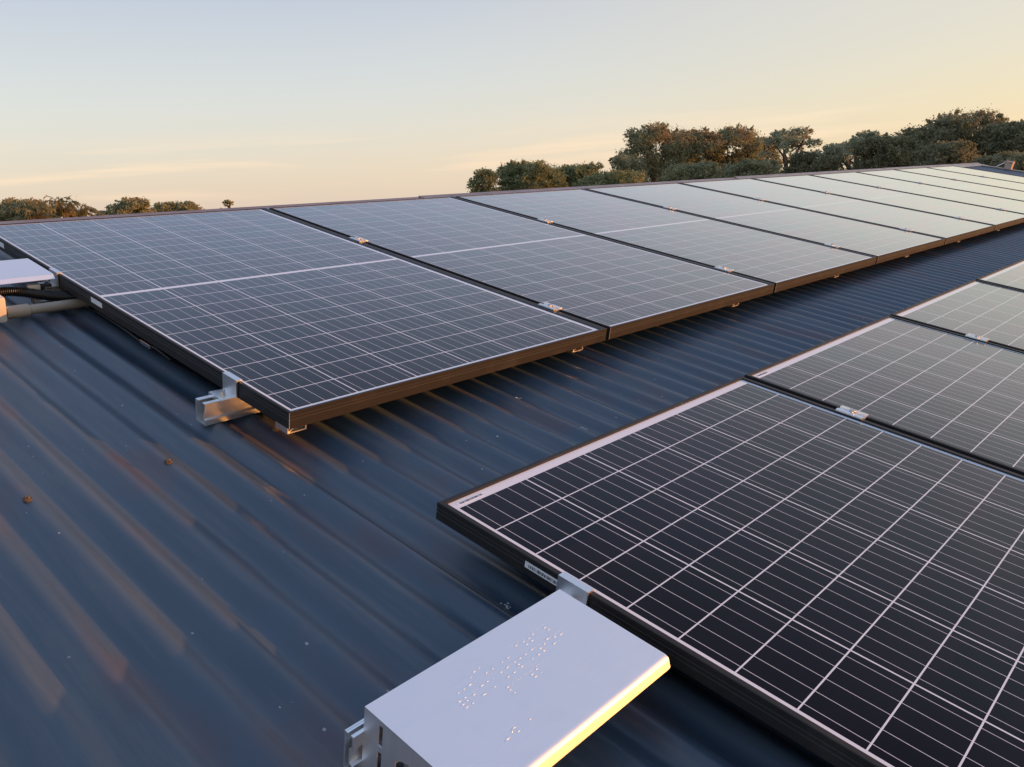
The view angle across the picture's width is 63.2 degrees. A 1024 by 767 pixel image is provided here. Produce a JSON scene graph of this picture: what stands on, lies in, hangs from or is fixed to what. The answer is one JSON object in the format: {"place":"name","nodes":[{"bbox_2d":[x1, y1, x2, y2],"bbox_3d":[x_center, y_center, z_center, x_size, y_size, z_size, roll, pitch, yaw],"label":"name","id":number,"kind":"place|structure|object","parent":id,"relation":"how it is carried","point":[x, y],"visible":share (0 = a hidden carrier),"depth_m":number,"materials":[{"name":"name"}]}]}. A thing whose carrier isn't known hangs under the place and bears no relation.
{"place":"outdoors","nodes":[
{"label":"outdoors","id":0,"kind":"place"},
{"bbox_2d":[0,0,1023,217],"label":"sky","id":1,"kind":"structure","parent":0,"point":[206,103],"materials":[{"name":"beige"}]},
{"bbox_3d":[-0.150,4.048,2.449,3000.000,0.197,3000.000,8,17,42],"label":"ground","id":2,"kind":"structure","parent":0,"visible":0},
{"bbox_2d":[0,200,14,220],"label":"tree","id":3,"kind":"object","parent":2,"relation":"on","point":[3,212],"visible":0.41,"depth_m":49.87,"materials":[{"name":"green plant"}]},
{"bbox_2d":[0,197,18,209],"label":"tree","id":4,"kind":"object","parent":2,"relation":"on","point":[9,200],"visible":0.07,"depth_m":51.81,"materials":[{"name":"green plant"}]},
{"bbox_2d":[1,196,52,220],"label":"tree","id":5,"kind":"object","parent":2,"relation":"on","point":[21,203],"visible":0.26,"depth_m":50.21,"materials":[{"name":"green plant"}]},
{"bbox_2d":[13,202,59,220],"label":"tree","id":6,"kind":"object","parent":2,"relation":"on","point":[39,213],"visible":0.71,"depth_m":46.09,"materials":[{"name":"green plant"}]},
{"bbox_2d":[33,196,74,217],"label":"tree","id":7,"kind":"object","parent":2,"relation":"on","point":[60,200],"visible":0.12,"depth_m":49.90,"materials":[{"name":"green plant"}]},
{"bbox_2d":[43,195,90,217],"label":"tree","id":8,"kind":"object","parent":2,"relation":"on","point":[66,212],"visible":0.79,"depth_m":49.26,"materials":[{"name":"green plant"}]},
{"bbox_2d":[62,196,104,217],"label":"tree","id":9,"kind":"object","parent":2,"relation":"on","point":[85,211],"visible":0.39,"depth_m":50.78,"materials":[{"name":"green plant"}]},
{"bbox_2d":[105,203,120,214],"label":"tree","id":10,"kind":"object","parent":2,"relation":"on","point":[112,208],"visible":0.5,"depth_m":61.84,"materials":[{"name":"green plant"}]},
{"bbox_2d":[114,196,156,214],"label":"tree","id":11,"kind":"object","parent":2,"relation":"on","point":[133,205],"visible":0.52,"depth_m":62.10,"materials":[{"name":"green plant"}]},
{"bbox_2d":[152,201,175,211],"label":"tree","id":12,"kind":"object","parent":2,"relation":"on","point":[164,207],"visible":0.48,"depth_m":64.61,"materials":[{"name":"green plant"}]},
{"bbox_2d":[169,200,202,210],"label":"tree","id":13,"kind":"object","parent":2,"relation":"on","point":[185,205],"visible":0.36,"depth_m":65.19,"materials":[{"name":"green plant"}]},
{"bbox_2d":[222,199,233,207],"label":"tree","id":14,"kind":"object","parent":2,"relation":"on","point":[229,202],"visible":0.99,"depth_m":69.46,"materials":[{"name":"green plant"}]},
{"bbox_2d":[466,166,503,192],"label":"feathery tree","id":15,"kind":"object","parent":2,"relation":"on","point":[490,177],"visible":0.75,"depth_m":25.04,"materials":[{"name":"green plant"}]},
{"bbox_2d":[0,163,1023,766],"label":"metal roofed building","id":16,"kind":"structure","parent":2,"relation":"on","point":[180,585],"depth_m":1.32,"materials":[{"name":"blue metal"}]},
{"bbox_2d":[0,295,7,322],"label":"isolator switch","id":17,"kind":"object","parent":16,"relation":"on","point":[3,314],"visible":1,"depth_m":2.02,"materials":[{"name":"white plastic"}]},
{"bbox_2d":[0,258,54,284],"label":"isolator cover","id":18,"kind":"object","parent":16,"relation":"on","point":[19,270],"visible":1,"depth_m":2.17,"materials":[{"name":"metal"}]},
{"bbox_2d":[0,286,76,300],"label":"corrugated hose","id":19,"kind":"object","parent":16,"relation":"on","point":[15,291],"visible":0.37,"depth_m":2.15,"materials":[{"name":"black plastic"}]},
{"bbox_2d":[26,283,51,289],"bbox_3d":[-1.237,-0.253,2.177,0.016,0.016,0.058,24,27,37],"label":"cable connector","id":20,"kind":"object","parent":19,"relation":"attached to","point":[37,286],"visible":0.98,"depth_m":2.17,"materials":[{"name":"white plastic"}]},
{"bbox_2d":[6,298,89,318],"bbox_3d":[-1.022,-0.247,2.318,0.035,0.033,0.704,24,27,37],"label":"pvc conduit","id":21,"kind":"object","parent":16,"relation":"on","point":[20,311],"visible":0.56,"depth_m":2.12,"materials":[{"name":"grey plastic"}]},
{"bbox_2d":[30,287,66,303],"bbox_3d":[2.208,-1.283,5.851,0.036,0.047,10.310,24,27,37],"label":"mounting rail","id":22,"kind":"object","parent":16,"relation":"on","point":[38,301],"visible":0.14,"depth_m":2.20,"materials":[{"name":"metal"}]},
{"bbox_2d":[37,268,61,289],"bbox_3d":[-1.225,-0.270,2.206,0.052,0.059,0.045,24,27,37],"label":"end clamp","id":23,"kind":"object","parent":22,"relation":"attached to","point":[55,281],"visible":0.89,"depth_m":2.20,"materials":[{"name":"metal"}]},
{"bbox_2d":[537,218,552,222],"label":"clamp","id":24,"kind":"object","parent":22,"relation":"attached to","point":[545,220],"visible":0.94,"depth_m":3.65,"materials":[{"name":"silver metal"}]},
{"bbox_2d":[195,395,259,425],"bbox_3d":[2.853,-0.997,5.317,0.036,0.047,10.318,24,27,37],"label":"mounting rail","id":25,"kind":"object","parent":16,"relation":"on","point":[210,410],"visible":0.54,"depth_m":1.67,"materials":[{"name":"metal"}]},
{"bbox_2d":[208,371,241,403],"bbox_3d":[-0.577,0.015,1.675,0.052,0.059,0.045,24,27,37],"label":"end clamp","id":26,"kind":"object","parent":25,"relation":"attached to","point":[228,391],"visible":0.94,"depth_m":1.67,"materials":[{"name":"metal"}]},
{"bbox_2d":[0,208,606,429],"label":"solar panel","id":27,"kind":"object","parent":25,"relation":"on","point":[291,322],"visible":1,"depth_m":2.18,"materials":[{"name":"glass"}]},
{"bbox_2d":[94,309,171,360],"bbox_3d":[-0.926,-0.124,2.017,0.420,0.016,0.020,24,27,37],"label":"dark cable","id":28,"kind":"object","parent":27,"relation":"attached to","point":[145,343],"visible":0.96,"depth_m":1.98,"materials":[{"name":"black plastic"}]},
{"bbox_2d":[349,236,367,242],"bbox_3d":[-0.541,-0.503,2.933,0.060,0.025,0.038,24,27,37],"label":"clamp","id":29,"kind":"object","parent":27,"relation":"attached to","point":[358,239],"visible":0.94,"depth_m":2.92,"materials":[{"name":"metal"}]},
{"bbox_2d":[269,196,774,338],"bbox_3d":[-0.009,-0.510,3.144,1.679,0.036,1.003,24,27,37],"label":"solar panel","id":30,"kind":"object","parent":25,"relation":"on","point":[616,288],"visible":0.89,"depth_m":2.97,"materials":[{"name":"glass"}]},
{"bbox_2d":[538,302,561,310],"bbox_3d":[0.109,-0.217,2.400,0.060,0.025,0.038,24,27,37],"label":"clamp","id":31,"kind":"object","parent":25,"relation":"attached to","point":[551,306],"visible":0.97,"depth_m":2.39,"materials":[{"name":"silver metal"}]},
{"bbox_2d":[455,188,876,292],"bbox_3d":[0.677,-0.718,3.869,1.679,0.036,1.003,24,27,37],"label":"solar panel","id":32,"kind":"object","parent":25,"relation":"on","point":[782,262],"visible":0.92,"depth_m":3.73,"materials":[{"name":"glass"}]},
{"bbox_2d":[714,266,732,271],"bbox_3d":[0.795,-0.425,3.125,0.060,0.025,0.038,24,27,37],"label":"clamp","id":33,"kind":"object","parent":25,"relation":"attached to","point":[724,269],"visible":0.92,"depth_m":3.12,"materials":[{"name":"silver metal"}]},
{"bbox_2d":[585,183,945,263],"bbox_3d":[1.363,-0.927,4.593,1.679,0.036,1.003,24,27,37],"label":"solar panel","id":34,"kind":"object","parent":25,"relation":"on","point":[882,243],"visible":0.91,"depth_m":4.47,"materials":[{"name":"glass"}]},
{"bbox_2d":[824,243,839,247],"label":"clamp","id":35,"kind":"object","parent":25,"relation":"attached to","point":[832,245],"visible":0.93,"depth_m":3.84,"materials":[{"name":"silver metal"}]},
{"bbox_2d":[680,178,994,243],"bbox_3d":[2.049,-1.135,5.318,1.679,0.036,1.003,24,27,37],"label":"solar panel","id":36,"kind":"object","parent":25,"relation":"on","point":[951,229],"visible":0.91,"depth_m":5.22,"materials":[{"name":"glass"}]},
{"bbox_2d":[753,175,1023,230],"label":"solar panel","id":37,"kind":"object","parent":25,"relation":"on","point":[999,218],"visible":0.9,"depth_m":5.96,"materials":[{"name":"glass"}]},
{"bbox_2d":[811,172,1023,213],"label":"solar panel","id":38,"kind":"object","parent":25,"relation":"on","point":[990,201],"visible":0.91,"depth_m":6.77,"materials":[{"name":"glass"}]},
{"bbox_2d":[859,169,1023,200],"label":"solar panel","id":39,"kind":"object","parent":25,"relation":"on","point":[964,185],"visible":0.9,"depth_m":7.58,"materials":[{"name":"glass"}]},
{"bbox_2d":[894,167,1023,190],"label":"solar panel","id":40,"kind":"object","parent":25,"relation":"on","point":[975,179],"visible":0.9,"depth_m":8.37,"materials":[{"name":"glass"}]},
{"bbox_2d":[927,166,1023,182],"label":"solar panel","id":41,"kind":"object","parent":25,"relation":"on","point":[995,175],"visible":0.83,"depth_m":9.16,"materials":[{"name":"glass"}]},
{"bbox_2d":[275,421,306,433],"bbox_3d":[-0.431,0.076,1.624,0.042,0.024,0.043,24,27,37],"label":"aluminium bracket","id":42,"kind":"object","parent":16,"relation":"attached to","point":[283,428],"visible":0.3,"depth_m":1.61,"materials":[{"name":"silver metal"}]},
{"bbox_2d":[343,718,382,766],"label":"mounting rail","id":43,"kind":"object","parent":16,"relation":"on","point":[353,739],"visible":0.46,"depth_m":0.90,"materials":[{"name":"metal"}]},
{"bbox_2d":[362,589,669,766],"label":"isolator cover","id":44,"kind":"object","parent":43,"relation":"attached to","point":[552,679],"visible":1,"depth_m":0.92,"materials":[{"name":"metal"}]},
{"bbox_2d":[556,571,593,605],"bbox_3d":[0.074,0.298,1.130,0.052,0.054,0.045,24,27,37],"label":"end clamp","id":45,"kind":"object","parent":43,"relation":"attached to","point":[574,587],"visible":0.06,"depth_m":1.13,"materials":[{"name":"metal"}]},
{"bbox_2d":[436,376,1023,766],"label":"solar panel","id":46,"kind":"object","parent":43,"relation":"on","point":[832,586],"visible":1,"depth_m":1.25,"materials":[{"name":"glass"}]},
{"bbox_2d":[835,405,868,419],"bbox_3d":[0.754,0.070,1.850,0.060,0.025,0.038,24,27,37],"label":"clamp","id":47,"kind":"object","parent":43,"relation":"attached to","point":[852,412],"visible":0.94,"depth_m":1.84,"materials":[{"name":"silver metal"}]},
{"bbox_2d":[744,315,1023,475],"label":"solar panel","id":48,"kind":"object","parent":43,"relation":"on","point":[958,393],"visible":0.98,"depth_m":2.08,"materials":[{"name":"glass"}]},
{"bbox_2d":[890,279,1023,351],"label":"solar panel","id":49,"kind":"object","parent":43,"relation":"on","point":[993,313],"visible":0.76,"depth_m":2.88,"materials":[{"name":"glass"}]},
{"bbox_2d":[965,333,988,341],"bbox_3d":[1.436,-0.137,2.570,0.060,0.025,0.038,24,27,37],"label":"clamp","id":50,"kind":"object","parent":43,"relation":"attached to","point":[978,337],"visible":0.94,"depth_m":2.56,"materials":[{"name":"silver metal"}]},
{"bbox_2d":[975,259,1023,290],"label":"solar panel","id":51,"kind":"object","parent":43,"relation":"on","point":[1011,275],"visible":0.67,"depth_m":3.58,"materials":[{"name":"glass"}]},
{"bbox_2d":[570,347,582,352],"bbox_3d":[0.164,-0.105,2.253,0.042,0.024,0.043,24,27,37],"label":"aluminium bracket","id":52,"kind":"object","parent":16,"relation":"attached to","point":[577,349],"visible":0.16,"depth_m":2.25,"materials":[{"name":"silver metal"}]},
{"bbox_2d":[996,161,1014,168],"bbox_3d":[6.716,-2.939,11.383,0.225,0.220,0.100,24,27,37],"label":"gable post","id":53,"kind":"object","parent":16,"relation":"on","point":[1009,164],"visible":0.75,"depth_m":11.29,"materials":[{"name":"metal"}]},
{"bbox_2d":[495,159,568,190],"bbox_3d":[0.586,-4.348,26.657,2.947,5.681,2.745,8,17,42],"label":"feathery tree","id":54,"kind":"object","parent":2,"relation":"on","point":[522,175],"visible":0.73,"depth_m":25.50,"materials":[{"name":"green plant"}]},
{"bbox_2d":[550,161,611,186],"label":"feathery tree","id":55,"kind":"object","parent":2,"relation":"on","point":[574,172],"visible":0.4,"depth_m":26.57,"materials":[{"name":"green plant"}]},
{"bbox_2d":[572,168,646,186],"bbox_3d":[2.918,-3.513,23.663,2.219,5.056,2.052,-3,13,2],"label":"yellow green shrub","id":56,"kind":"object","parent":2,"relation":"on","point":[616,176],"visible":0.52,"depth_m":22.67,"materials":[{"name":"green plant"}]},
{"bbox_2d":[608,153,651,182],"bbox_3d":[4.443,-5.685,31.183,1.936,5.805,1.991,8,17,42],"label":"shrub","id":57,"kind":"object","parent":2,"relation":"on","point":[623,162],"visible":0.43,"depth_m":30.38,"materials":[{"name":"green plant"}]},
{"bbox_2d":[613,120,695,181],"bbox_3d":[5.691,-6.761,32.834,2.879,7.015,2.759,-11,15,-29],"label":"gum tree","id":58,"kind":"object","parent":2,"relation":"on","point":[651,134],"visible":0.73,"depth_m":31.75,"materials":[{"name":"green plant"}]},
{"bbox_2d":[659,126,704,162],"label":"gum tree","id":59,"kind":"object","parent":2,"relation":"on","point":[698,152],"visible":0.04,"depth_m":36.45,"materials":[{"name":"green plant"}]},
{"bbox_2d":[657,161,723,181],"bbox_3d":[6.305,-5.039,28.884,2.622,5.308,2.630,8,17,42],"label":"shrub","id":60,"kind":"object","parent":2,"relation":"on","point":[694,171],"visible":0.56,"depth_m":27.84,"materials":[{"name":"green plant"}]},
{"bbox_2d":[679,126,728,174],"bbox_3d":[7.564,-6.917,33.528,2.444,6.782,2.511,8,17,42],"label":"gum tree","id":61,"kind":"object","parent":2,"relation":"on","point":[709,144],"visible":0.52,"depth_m":32.46,"materials":[{"name":"green plant"}]},
{"bbox_2d":[699,122,766,171],"bbox_3d":[9.096,-7.164,34.098,2.918,6.816,2.636,8,17,42],"label":"gum tree","id":62,"kind":"object","parent":2,"relation":"on","point":[737,136],"visible":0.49,"depth_m":32.97,"materials":[{"name":"green plant"}]},
{"bbox_2d":[719,158,784,177],"bbox_3d":[8.439,-5.274,29.442,2.427,5.251,2.578,8,17,42],"label":"shrub","id":63,"kind":"object","parent":2,"relation":"on","point":[752,167],"visible":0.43,"depth_m":28.56,"materials":[{"name":"green plant"}]},
{"bbox_2d":[743,133,782,173],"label":"gum tree","id":64,"kind":"object","parent":2,"relation":"on","point":[777,158],"visible":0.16,"depth_m":35.57,"materials":[{"name":"green plant"}]},
{"bbox_2d":[757,125,822,167],"bbox_3d":[10.532,-6.504,31.694,2.309,6.392,2.100,-9,13,-20],"label":"gum tree","id":65,"kind":"object","parent":2,"relation":"on","point":[795,139],"visible":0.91,"depth_m":30.84,"materials":[{"name":"green plant"}]},
{"bbox_2d":[780,148,818,173],"bbox_3d":[10.778,-5.852,30.720,1.652,5.511,1.452,-12,15,-32],"label":"shrub","id":66,"kind":"object","parent":2,"relation":"on","point":[797,162],"visible":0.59,"depth_m":29.91,"materials":[{"name":"green plant"}]},
{"bbox_2d":[805,151,851,171],"bbox_3d":[11.174,-5.489,29.492,1.492,5.291,1.529,-4,13,0],"label":"shrub","id":67,"kind":"object","parent":2,"relation":"on","point":[835,162],"visible":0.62,"depth_m":28.77,"materials":[{"name":"green plant"}]},
{"bbox_2d":[814,142,850,159],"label":"gum tree","id":68,"kind":"object","parent":2,"relation":"on","point":[836,148],"visible":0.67,"depth_m":29.55,"materials":[{"name":"green plant"}]},
{"bbox_2d":[831,141,853,167],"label":"gum tree","id":69,"kind":"object","parent":2,"relation":"on","point":[849,158],"visible":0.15,"depth_m":33.95,"materials":[{"name":"green plant"}]},
{"bbox_2d":[843,129,880,159],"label":"gum tree","id":70,"kind":"object","parent":2,"relation":"on","point":[854,140],"visible":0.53,"depth_m":30.17,"materials":[{"name":"green plant"}]},
{"bbox_2d":[843,132,926,169],"bbox_3d":[12.809,-5.694,28.765,2.551,5.802,2.410,-11,14,-29],"label":"dark tree","id":71,"kind":"object","parent":2,"relation":"on","point":[886,150],"visible":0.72,"depth_m":27.78,"materials":[{"name":"green plant"}]},
{"bbox_2d":[894,123,957,166],"bbox_3d":[14.394,-6.020,29.124,2.648,6.074,2.706,8,17,42],"label":"dark tree","id":72,"kind":"object","parent":2,"relation":"on","point":[923,133],"visible":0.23,"depth_m":28.11,"materials":[{"name":"green plant"}]},
{"bbox_2d":[909,138,985,165],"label":"dark tree","id":73,"kind":"object","parent":2,"relation":"on","point":[959,151],"visible":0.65,"depth_m":24.51,"materials":[{"name":"green plant"}]},
{"bbox_2d":[914,107,1009,154],"bbox_3d":[15.934,-6.389,29.286,3.322,6.519,3.430,8,17,42],"label":"dark tree","id":74,"kind":"object","parent":2,"relation":"on","point":[963,124],"visible":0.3,"depth_m":28.26,"materials":[{"name":"green plant"}]},
{"bbox_2d":[970,150,1023,170],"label":"shrub","id":75,"kind":"object","parent":2,"relation":"on","point":[1015,156],"visible":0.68,"depth_m":22.12,"materials":[{"name":"green plant"}]},
{"bbox_2d":[972,118,1023,156],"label":"dark tree","id":76,"kind":"object","parent":2,"relation":"on","point":[1004,129],"visible":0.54,"depth_m":27.07,"materials":[{"name":"green plant"}]},
{"bbox_2d":[1002,119,1023,152],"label":"dark tree","id":77,"kind":"object","parent":2,"relation":"on","point":[1021,123],"visible":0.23,"depth_m":26.81,"materials":[{"name":"green plant"}]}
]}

